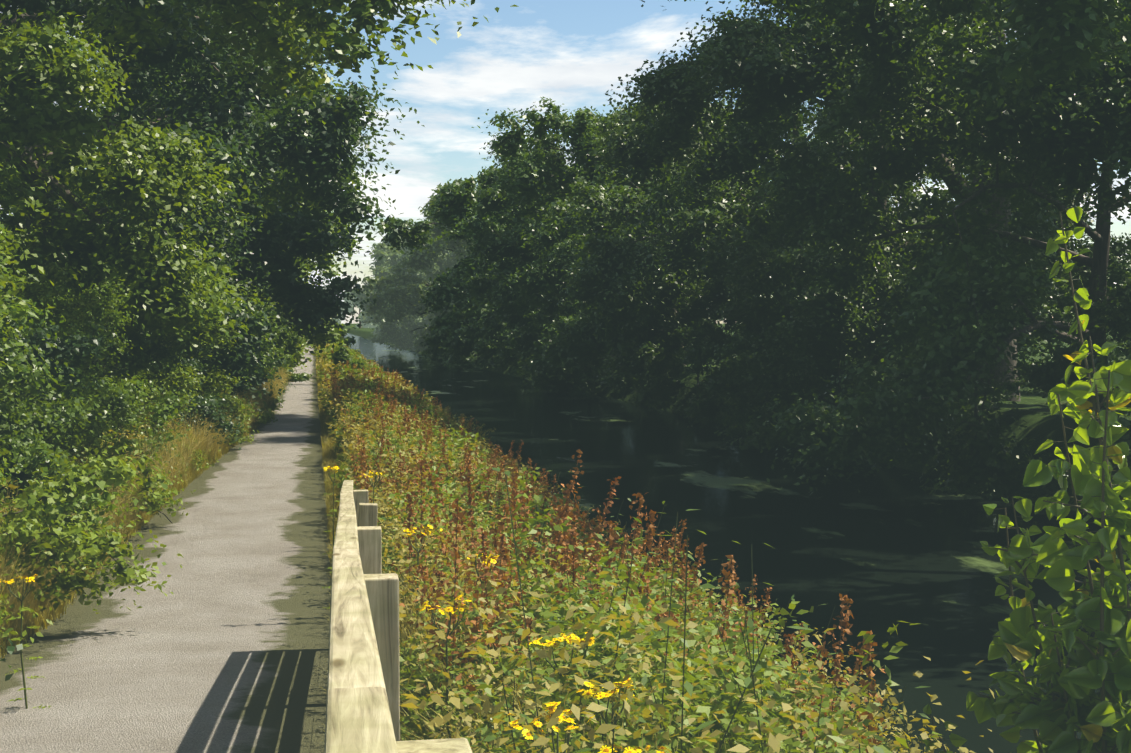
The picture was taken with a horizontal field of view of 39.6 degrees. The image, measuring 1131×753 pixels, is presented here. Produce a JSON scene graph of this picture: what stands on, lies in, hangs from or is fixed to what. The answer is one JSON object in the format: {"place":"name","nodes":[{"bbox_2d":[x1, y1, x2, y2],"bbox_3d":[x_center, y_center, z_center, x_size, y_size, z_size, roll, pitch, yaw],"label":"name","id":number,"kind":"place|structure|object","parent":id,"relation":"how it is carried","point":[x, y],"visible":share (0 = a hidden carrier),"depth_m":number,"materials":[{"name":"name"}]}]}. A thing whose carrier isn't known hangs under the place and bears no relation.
{"place":"outdoors","nodes":[
{"label":"outdoors","id":0,"kind":"place"},
{"bbox_2d":[0,0,1130,323],"label":"sky","id":1,"kind":"structure","parent":0,"point":[570,53],"materials":[{"name":"blue"}]},
{"bbox_2d":[341,324,1130,513],"bbox_3d":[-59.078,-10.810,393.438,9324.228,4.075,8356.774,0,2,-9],"label":"terrain","id":2,"kind":"structure","parent":0,"point":[1033,412],"depth_m":39.63,"materials":[{"name":"green plant"}]},
{"bbox_2d":[0,536,13,633],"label":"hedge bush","id":3,"kind":"object","parent":2,"relation":"on","point":[8,630],"visible":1,"depth_m":9.22,"materials":[{"name":"green plant"}]},
{"bbox_2d":[0,637,22,680],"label":"hedge bush","id":4,"kind":"object","parent":2,"relation":"on","point":[10,649],"visible":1,"depth_m":8.52,"materials":[{"name":"green plant"}]},
{"bbox_2d":[0,574,49,708],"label":"ragwort","id":5,"kind":"object","parent":2,"relation":"on","point":[20,637],"visible":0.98,"depth_m":8.74,"materials":[{"name":"yellow"}]},
{"bbox_2d":[0,557,49,648],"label":"shrub","id":6,"kind":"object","parent":2,"relation":"on","point":[22,622],"depth_m":12.24,"materials":[{"name":"green plant"}]},
{"bbox_2d":[0,555,49,601],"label":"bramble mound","id":7,"kind":"object","parent":2,"relation":"on","point":[19,579],"visible":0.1,"depth_m":12.75,"materials":[{"name":"green plant"}]},
{"bbox_2d":[0,261,118,455],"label":"hedge bush","id":8,"kind":"object","parent":2,"relation":"on","point":[23,418],"visible":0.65,"depth_m":16.06,"materials":[{"name":"green plant"}]},
{"bbox_2d":[3,261,118,464],"bbox_3d":[-8.089,0.180,21.012,4.186,3.425,4.273,0,2,-9],"label":"hedge bush","id":9,"kind":"object","parent":2,"relation":"on","point":[51,291],"visible":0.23,"depth_m":21.07,"materials":[{"name":"green plant"}]},
{"bbox_2d":[0,427,121,569],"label":"shrub","id":10,"kind":"object","parent":2,"relation":"on","point":[40,451],"visible":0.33,"depth_m":15.41,"materials":[{"name":"green plant"}]},
{"bbox_2d":[0,303,126,551],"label":"hedge bush","id":11,"kind":"object","parent":2,"relation":"on","point":[75,343],"visible":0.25,"depth_m":17.24,"materials":[{"name":"green plant"}]},
{"bbox_2d":[0,213,138,575],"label":"hedge bush","id":12,"kind":"object","parent":2,"relation":"on","point":[24,312],"visible":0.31,"depth_m":13.71,"materials":[{"name":"green plant"}]},
{"bbox_2d":[0,249,139,472],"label":"hedge bush","id":13,"kind":"object","parent":2,"relation":"on","point":[86,360],"visible":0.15,"depth_m":19.14,"materials":[{"name":"green plant"}]},
{"bbox_2d":[0,27,142,326],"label":"tree","id":14,"kind":"object","parent":2,"relation":"on","point":[32,125],"visible":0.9,"depth_m":20.06,"materials":[{"name":"green plant"}]},
{"bbox_2d":[0,245,182,642],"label":"hedge bush","id":15,"kind":"object","parent":2,"relation":"on","point":[58,490],"visible":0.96,"depth_m":11.90,"materials":[{"name":"green plant"}]},
{"bbox_2d":[0,265,197,477],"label":"hedge bush","id":16,"kind":"object","parent":2,"relation":"on","point":[157,410],"visible":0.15,"depth_m":22.99,"materials":[{"name":"green plant"}]},
{"bbox_2d":[1,402,196,522],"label":"shrub","id":17,"kind":"object","parent":2,"relation":"on","point":[97,427],"visible":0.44,"depth_m":18.25,"materials":[{"name":"green plant"}]},
{"bbox_2d":[1,264,208,460],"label":"hedge bush","id":18,"kind":"object","parent":2,"relation":"on","point":[151,364],"visible":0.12,"depth_m":25.14,"materials":[{"name":"green plant"}]},
{"bbox_2d":[0,387,209,558],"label":"verge herbs","id":19,"kind":"object","parent":2,"relation":"on","point":[87,458],"visible":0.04,"depth_m":18.78,"materials":[{"name":"green plant"}]},
{"bbox_2d":[35,386,188,476],"bbox_3d":[-6.853,1.208,22.117,3.032,2.177,2.613,0,2,-9],"label":"shrub","id":20,"kind":"object","parent":2,"relation":"on","point":[119,398],"visible":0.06,"depth_m":22.35,"materials":[{"name":"green plant"}]},
{"bbox_2d":[13,378,221,570],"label":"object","id":21,"kind":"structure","parent":2,"relation":"on","point":[108,434],"depth_m":25.38,"materials":[{"name":"green plant"}]},
{"bbox_2d":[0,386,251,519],"bbox_3d":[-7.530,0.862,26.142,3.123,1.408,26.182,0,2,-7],"label":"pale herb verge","id":22,"kind":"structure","parent":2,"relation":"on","point":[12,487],"depth_m":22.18,"materials":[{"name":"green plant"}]},
{"bbox_2d":[10,425,253,612],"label":"verge grass","id":23,"kind":"structure","parent":2,"relation":"on","point":[145,507],"depth_m":19.95,"materials":[{"name":"green plant"}]},
{"bbox_2d":[68,311,220,433],"bbox_3d":[-8.946,-0.202,28.529,4.474,3.532,3.662,0,2,12],"label":"hedge bush","id":24,"kind":"object","parent":2,"relation":"on","point":[188,351],"depth_m":29.30,"materials":[{"name":"green plant"}]},
{"bbox_2d":[0,366,294,645],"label":"grass","id":25,"kind":"structure","parent":2,"relation":"on","point":[205,442],"depth_m":21.06,"materials":[{"name":"green plant"}]},
{"bbox_2d":[46,265,253,448],"bbox_3d":[-7.949,-0.106,26.947,4.455,4.196,4.458,1,2,28],"label":"hedge bush","id":26,"kind":"object","parent":2,"relation":"on","point":[205,404],"visible":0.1,"depth_m":27.44,"materials":[{"name":"green plant"}]},
{"bbox_2d":[81,363,219,475],"bbox_3d":[-6.937,1.079,24.616,2.420,2.577,3.352,0,2,9],"label":"shrub","id":27,"kind":"object","parent":2,"relation":"on","point":[171,382],"visible":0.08,"depth_m":24.79,"materials":[{"name":"green plant"}]},
{"bbox_2d":[0,342,331,752],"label":"footpath","id":28,"kind":"structure","parent":2,"relation":"on","point":[224,648],"depth_m":12.09,"materials":[{"name":"grey concrete"}]},
{"bbox_2d":[0,447,221,658],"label":"edge grass","id":29,"kind":"structure","parent":28,"relation":"on","point":[53,615],"depth_m":13.64,"materials":[{"name":"green plant"}]},
{"bbox_2d":[322,465,342,608],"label":"ragwort","id":30,"kind":"object","parent":28,"relation":"on","point":[335,471],"visible":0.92,"depth_m":12.81,"materials":[{"name":"yellow plant"}]},
{"bbox_2d":[79,301,258,446],"bbox_3d":[-8.935,0.064,31.579,4.136,3.438,5.028,-2,3,-41],"label":"hedge bush","id":31,"kind":"object","parent":2,"relation":"on","point":[204,388],"visible":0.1,"depth_m":31.26,"materials":[{"name":"green plant"}]},
{"bbox_2d":[18,6,346,297],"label":"tree","id":32,"kind":"object","parent":2,"relation":"on","point":[79,179],"depth_m":60.12,"materials":[{"name":"green plant"}]},
{"bbox_2d":[138,376,226,448],"bbox_3d":[-7.607,0.811,28.586,2.760,2.025,1.897,0,2,-9],"label":"bramble mound","id":33,"kind":"object","parent":2,"relation":"on","point":[160,388],"depth_m":28.22,"materials":[{"name":"green plant"}]},
{"bbox_2d":[19,49,352,368],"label":"tree","id":34,"kind":"object","parent":2,"relation":"on","point":[317,341],"visible":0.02,"depth_m":71.97,"materials":[{"name":"green plant"}]},
{"bbox_2d":[0,0,372,260],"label":"tree","id":35,"kind":"object","parent":2,"relation":"on","point":[12,223],"visible":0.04,"depth_m":48.88,"materials":[{"name":"green plant"}]},
{"bbox_2d":[0,0,383,362],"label":"tree","id":36,"kind":"object","parent":2,"relation":"on","point":[310,302],"visible":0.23,"depth_m":39.55,"materials":[{"name":"green plant"}]},
{"bbox_2d":[166,382,245,444],"bbox_3d":[-7.450,1.024,29.946,2.305,2.018,3.019,1,2,20],"label":"bramble mound","id":37,"kind":"object","parent":2,"relation":"on","point":[195,392],"depth_m":29.83,"materials":[{"name":"green plant"}]},
{"bbox_2d":[0,0,424,412],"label":"tree","id":38,"kind":"object","parent":2,"relation":"on","point":[314,149],"visible":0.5,"depth_m":30.36,"materials":[{"name":"green plant"}]},
{"bbox_2d":[160,259,267,423],"bbox_3d":[-8.736,-0.404,33.647,4.595,4.236,5.221,0,2,-9],"label":"hedge bush","id":39,"kind":"object","parent":2,"relation":"on","point":[218,366],"visible":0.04,"depth_m":34.17,"materials":[{"name":"green plant"}]},
{"bbox_2d":[175,281,275,390],"bbox_3d":[-9.409,-0.680,38.318,3.981,3.942,4.186,-1,2,-29],"label":"hedge bush","id":40,"kind":"object","parent":2,"relation":"on","point":[256,344],"depth_m":38.19,"materials":[{"name":"green plant"}]},
{"bbox_2d":[93,107,368,303],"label":"tree","id":41,"kind":"object","parent":2,"relation":"on","point":[333,273],"depth_m":90.74,"materials":[{"name":"green plant"}]},
{"bbox_2d":[175,302,288,374],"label":"hedge bush","id":42,"kind":"object","parent":2,"relation":"on","point":[266,331],"depth_m":39.99,"materials":[{"name":"green plant"}]},
{"bbox_2d":[192,365,277,429],"bbox_3d":[-8.009,0.640,37.439,2.388,2.113,2.558,0,2,-9],"label":"bramble mound","id":43,"kind":"object","parent":2,"relation":"on","point":[264,420],"visible":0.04,"depth_m":36.89,"materials":[{"name":"green plant"}]},
{"bbox_2d":[215,359,296,456],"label":"edge grass","id":44,"kind":"structure","parent":2,"relation":"on","point":[226,448],"depth_m":32.21,"materials":[{"name":"green plant"}]},
{"bbox_2d":[230,274,284,375],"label":"hedge bush","id":45,"kind":"object","parent":2,"relation":"on","point":[266,342],"visible":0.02,"depth_m":45.31,"materials":[{"name":"green plant"}]},
{"bbox_2d":[0,0,518,362],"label":"tree","id":46,"kind":"object","parent":2,"relation":"on","point":[164,289],"visible":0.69,"depth_m":24.07,"materials":[{"name":"green plant"}]},
{"bbox_2d":[249,372,279,415],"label":"bramble mound","id":47,"kind":"object","parent":2,"relation":"on","point":[264,404],"depth_m":40.89,"materials":[{"name":"green plant"}]},
{"bbox_2d":[248,373,282,410],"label":"bramble mound","id":48,"kind":"object","parent":2,"relation":"on","point":[273,404],"visible":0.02,"depth_m":42.51,"materials":[{"name":"green plant"}]},
{"bbox_2d":[248,297,285,364],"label":"hedge bush","id":49,"kind":"object","parent":2,"relation":"on","point":[266,354],"visible":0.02,"depth_m":54.53,"materials":[{"name":"green plant"}]},
{"bbox_2d":[246,288,296,370],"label":"hedge bush","id":50,"kind":"object","parent":2,"relation":"on","point":[288,358],"depth_m":60.13,"materials":[{"name":"green plant"}]},
{"bbox_2d":[252,294,292,355],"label":"hedge bush","id":51,"kind":"object","parent":2,"relation":"on","point":[287,321],"depth_m":69.15,"materials":[{"name":"green plant"}]},
{"bbox_2d":[261,351,285,402],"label":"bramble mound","id":52,"kind":"object","parent":2,"relation":"on","point":[277,393],"depth_m":47.05,"materials":[{"name":"green plant"}]},
{"bbox_2d":[262,334,295,390],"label":"hedge bush","id":53,"kind":"object","parent":2,"relation":"on","point":[277,361],"depth_m":52.98,"materials":[{"name":"green plant"}]},
{"bbox_2d":[254,298,313,383],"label":"tree","id":54,"kind":"object","parent":2,"relation":"on","point":[295,377],"visible":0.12,"depth_m":63.60,"materials":[{"name":"green plant"}]},
{"bbox_2d":[267,260,312,298],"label":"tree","id":55,"kind":"object","parent":2,"relation":"on","point":[301,276],"visible":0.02,"depth_m":104.15,"materials":[{"name":"green plant"}]},
{"bbox_2d":[311,340,319,354],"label":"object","id":56,"kind":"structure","parent":2,"relation":"on","point":[316,351],"depth_m":121.99,"materials":[{"name":"green plant"}]},
{"bbox_2d":[315,355,335,454],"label":"edge grass","id":57,"kind":"structure","parent":2,"relation":"on","point":[324,440],"depth_m":37.37,"materials":[{"name":"green plant"}]},
{"bbox_2d":[317,358,345,413],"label":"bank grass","id":58,"kind":"structure","parent":2,"relation":"on","point":[326,383],"depth_m":46.83,"materials":[{"name":"green plant"}]},
{"bbox_2d":[317,323,355,349],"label":"bush","id":59,"kind":"object","parent":2,"relation":"on","point":[352,341],"visible":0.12,"depth_m":123.41,"materials":[{"name":"green plant"}]},
{"bbox_2d":[325,345,375,384],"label":"bush","id":60,"kind":"object","parent":2,"relation":"on","point":[343,356],"visible":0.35,"depth_m":51.06,"materials":[{"name":"green plant"}]},
{"bbox_2d":[338,290,378,327],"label":"tree","id":61,"kind":"object","parent":2,"relation":"on","point":[369,325],"visible":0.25,"depth_m":619.82,"materials":[{"name":"green plant"}]},
{"bbox_2d":[357,471,384,519],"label":"ragwort","id":62,"kind":"object","parent":2,"relation":"on","point":[376,474],"visible":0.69,"depth_m":13.25,"materials":[{"name":"yellow plant"}]},
{"bbox_2d":[314,445,427,740],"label":"edge grass","id":63,"kind":"structure","parent":2,"relation":"on","point":[326,459],"depth_m":21.36,"materials":[{"name":"green plant"}]},
{"bbox_2d":[315,343,428,416],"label":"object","id":64,"kind":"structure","parent":2,"relation":"on","point":[322,376],"depth_m":47.93,"materials":[{"name":"green plant"}]},
{"bbox_2d":[357,231,410,334],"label":"tree","id":65,"kind":"object","parent":2,"relation":"on","point":[367,320],"depth_m":228.47,"materials":[{"name":"green plant"}]},
{"bbox_2d":[316,343,465,426],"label":"wild plants","id":66,"kind":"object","parent":2,"relation":"on","point":[352,372],"depth_m":49.12,"materials":[{"name":"green plant"}]},
{"bbox_2d":[324,480,472,752],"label":"wooden fence","id":67,"kind":"object","parent":2,"relation":"on","point":[363,701],"visible":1,"depth_m":2.56,"materials":[{"name":"brown wood"}]},
{"bbox_2d":[351,238,452,328],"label":"tree","id":68,"kind":"object","parent":2,"relation":"on","point":[386,260],"visible":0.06,"depth_m":196.80,"materials":[{"name":"green plant"}]},
{"bbox_2d":[324,406,492,559],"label":"plants","id":69,"kind":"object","parent":2,"relation":"on","point":[344,456],"depth_m":24.11,"materials":[{"name":"plant"}]},
{"bbox_2d":[367,238,472,352],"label":"tree","id":70,"kind":"object","parent":2,"relation":"on","point":[401,337],"visible":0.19,"depth_m":170.86,"materials":[{"name":"green plant"}]},
{"bbox_2d":[399,525,442,645],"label":"ragwort","id":71,"kind":"object","parent":2,"relation":"on","point":[426,529],"visible":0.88,"depth_m":8.79,"materials":[{"name":"yellow plant"}]},
{"bbox_2d":[356,179,501,358],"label":"tree","id":72,"kind":"object","parent":2,"relation":"on","point":[405,294],"visible":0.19,"depth_m":143.99,"materials":[{"name":"green plant"}]},
{"bbox_2d":[419,308,467,362],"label":"bank scrub","id":73,"kind":"object","parent":2,"relation":"on","point":[433,351],"visible":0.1,"depth_m":143.37,"materials":[{"name":"green plant"}]},
{"bbox_2d":[415,594,473,738],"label":"ragwort","id":74,"kind":"object","parent":2,"relation":"on","point":[447,649],"visible":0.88,"depth_m":5.81,"materials":[{"name":"yellow plant"}]},
{"bbox_2d":[438,343,479,361],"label":"bank scrub","id":75,"kind":"object","parent":2,"relation":"on","point":[445,346],"visible":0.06,"depth_m":133.34,"materials":[{"name":"green plant"}]},
{"bbox_2d":[325,376,600,566],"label":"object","id":76,"kind":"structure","parent":2,"relation":"on","point":[459,443],"depth_m":20.32,"materials":[{"name":"green plant"}]},
{"bbox_2d":[371,133,586,359],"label":"tree","id":77,"kind":"object","parent":2,"relation":"on","point":[448,208],"visible":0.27,"depth_m":121.70,"materials":[{"name":"green plant"}]},
{"bbox_2d":[467,553,499,638],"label":"ragwort","id":78,"kind":"object","parent":2,"relation":"on","point":[492,560],"visible":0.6,"depth_m":7.31,"materials":[{"name":"yellow plant"}]},
{"bbox_2d":[436,164,588,349],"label":"tree","id":79,"kind":"object","parent":2,"relation":"on","point":[488,321],"visible":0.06,"depth_m":104.27,"materials":[{"name":"green plant"}]},
{"bbox_2d":[474,304,566,374],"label":"bank scrub","id":80,"kind":"object","parent":2,"relation":"on","point":[495,338],"visible":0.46,"depth_m":98.97,"materials":[{"name":"green plant"}]},
{"bbox_2d":[320,375,727,625],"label":"wild plants","id":81,"kind":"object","parent":2,"relation":"on","point":[354,433],"depth_m":21.17,"materials":[{"name":"green plant"}]},
{"bbox_2d":[504,701,594,752],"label":"ragwort","id":82,"kind":"object","parent":2,"relation":"on","point":[553,705],"visible":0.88,"depth_m":3.68,"materials":[{"name":"yellow plant"}]},
{"bbox_2d":[529,632,594,730],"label":"ragwort","id":83,"kind":"object","parent":2,"relation":"on","point":[553,644],"visible":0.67,"depth_m":4.99,"materials":[{"name":"yellow plant"}]},
{"bbox_2d":[321,372,807,740],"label":"wild plants","id":84,"kind":"object","parent":2,"relation":"on","point":[471,688],"visible":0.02,"depth_m":8.21,"materials":[{"name":"green plant"}]},
{"bbox_2d":[337,376,794,661],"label":"bank herbs","id":85,"kind":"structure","parent":2,"relation":"on","point":[629,499],"depth_m":14.71,"materials":[{"name":"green plant"}]},
{"bbox_2d":[453,106,717,382],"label":"tree","id":86,"kind":"object","parent":2,"relation":"on","point":[508,244],"visible":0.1,"depth_m":89.99,"materials":[{"name":"green plant"}]},
{"bbox_2d":[322,348,886,752],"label":"wild plants","id":87,"kind":"object","parent":2,"relation":"on","point":[563,512],"visible":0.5,"depth_m":8.18,"materials":[{"name":"brown"}]},
{"bbox_2d":[576,677,640,748],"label":"ragwort","id":88,"kind":"object","parent":2,"relation":"on","point":[590,693],"visible":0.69,"depth_m":4.40,"materials":[{"name":"yellow plant"}]},
{"bbox_2d":[382,524,857,752],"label":"bank grass","id":89,"kind":"structure","parent":2,"relation":"on","point":[412,631],"depth_m":6.30,"materials":[{"name":"green plant"}]},
{"bbox_2d":[599,744,666,752],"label":"ragwort","id":90,"kind":"object","parent":2,"relation":"on","point":[605,749],"visible":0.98,"depth_m":3.68,"materials":[{"name":"yellow plant"}]},
{"bbox_2d":[471,97,838,394],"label":"tree","id":91,"kind":"object","parent":2,"relation":"on","point":[523,177],"visible":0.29,"depth_m":77.53,"materials":[{"name":"green plant"}]},
{"bbox_2d":[590,276,750,413],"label":"tree","id":92,"kind":"object","parent":2,"relation":"on","point":[657,394],"visible":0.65,"depth_m":62.45,"materials":[{"name":"green plant"}]},
{"bbox_2d":[417,467,936,752],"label":"bank herbs","id":93,"kind":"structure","parent":2,"relation":"on","point":[687,685],"depth_m":4.62,"materials":[{"name":"green plant"}]},
{"bbox_2d":[374,486,994,752],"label":"wild plants","id":94,"kind":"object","parent":2,"relation":"on","point":[773,744],"depth_m":4.80,"materials":[{"name":"green plant"}]},
{"bbox_2d":[382,479,1031,752],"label":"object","id":95,"kind":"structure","parent":2,"relation":"on","point":[706,709],"depth_m":5.53,"materials":[{"name":"green plant"}]},
{"bbox_2d":[540,108,905,394],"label":"tree","id":96,"kind":"object","parent":2,"relation":"on","point":[568,247],"visible":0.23,"depth_m":63.85,"materials":[{"name":"green plant"}]},
{"bbox_2d":[548,47,971,405],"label":"tree","id":97,"kind":"object","parent":2,"relation":"on","point":[601,276],"visible":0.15,"depth_m":56.96,"materials":[{"name":"green plant"}]},
{"bbox_2d":[685,237,909,453],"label":"tree","id":98,"kind":"object","parent":2,"relation":"on","point":[774,380],"visible":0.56,"depth_m":44.78,"materials":[{"name":"green plant"}]},
{"bbox_2d":[583,0,1130,400],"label":"tree","id":99,"kind":"object","parent":2,"relation":"on","point":[654,132],"visible":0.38,"depth_m":39.28,"materials":[{"name":"green plant"}]},
{"bbox_2d":[624,11,1130,416],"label":"tree","id":100,"kind":"object","parent":2,"relation":"on","point":[715,192],"visible":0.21,"depth_m":49.00,"materials":[{"name":"green plant"}]},
{"bbox_2d":[773,235,1078,469],"bbox_3d":[9.178,-0.717,38.272,6.216,5.783,6.512,-2,3,-44],"label":"tree","id":101,"kind":"object","parent":2,"relation":"on","point":[883,292],"visible":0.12,"depth_m":38.30,"materials":[{"name":"green plant"}]},
{"bbox_2d":[726,0,1130,500],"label":"tree","id":102,"kind":"object","parent":2,"relation":"on","point":[943,365],"visible":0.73,"depth_m":31.26,"materials":[{"name":"green plant"}]},
{"bbox_2d":[726,0,1130,438],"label":"tree","id":103,"kind":"object","parent":2,"relation":"on","point":[888,25],"visible":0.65,"depth_m":24.06,"materials":[{"name":"green plant"}]},
{"bbox_2d":[918,207,1130,752],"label":"poplar sapling","id":104,"kind":"object","parent":2,"relation":"on","point":[1064,708],"visible":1,"depth_m":4.99,"materials":[{"name":"green plant"}]},
{"bbox_2d":[987,264,1130,505],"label":"tree","id":105,"kind":"object","parent":2,"relation":"on","point":[1116,316],"visible":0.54,"depth_m":29.74,"materials":[{"name":"green plant"}]},
{"bbox_2d":[344,333,1130,752],"bbox_3d":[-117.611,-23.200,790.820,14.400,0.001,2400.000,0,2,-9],"label":"canal water","id":106,"kind":"structure","parent":0,"point":[882,551],"depth_m":28.90,"materials":[{"name":"black liquid"}]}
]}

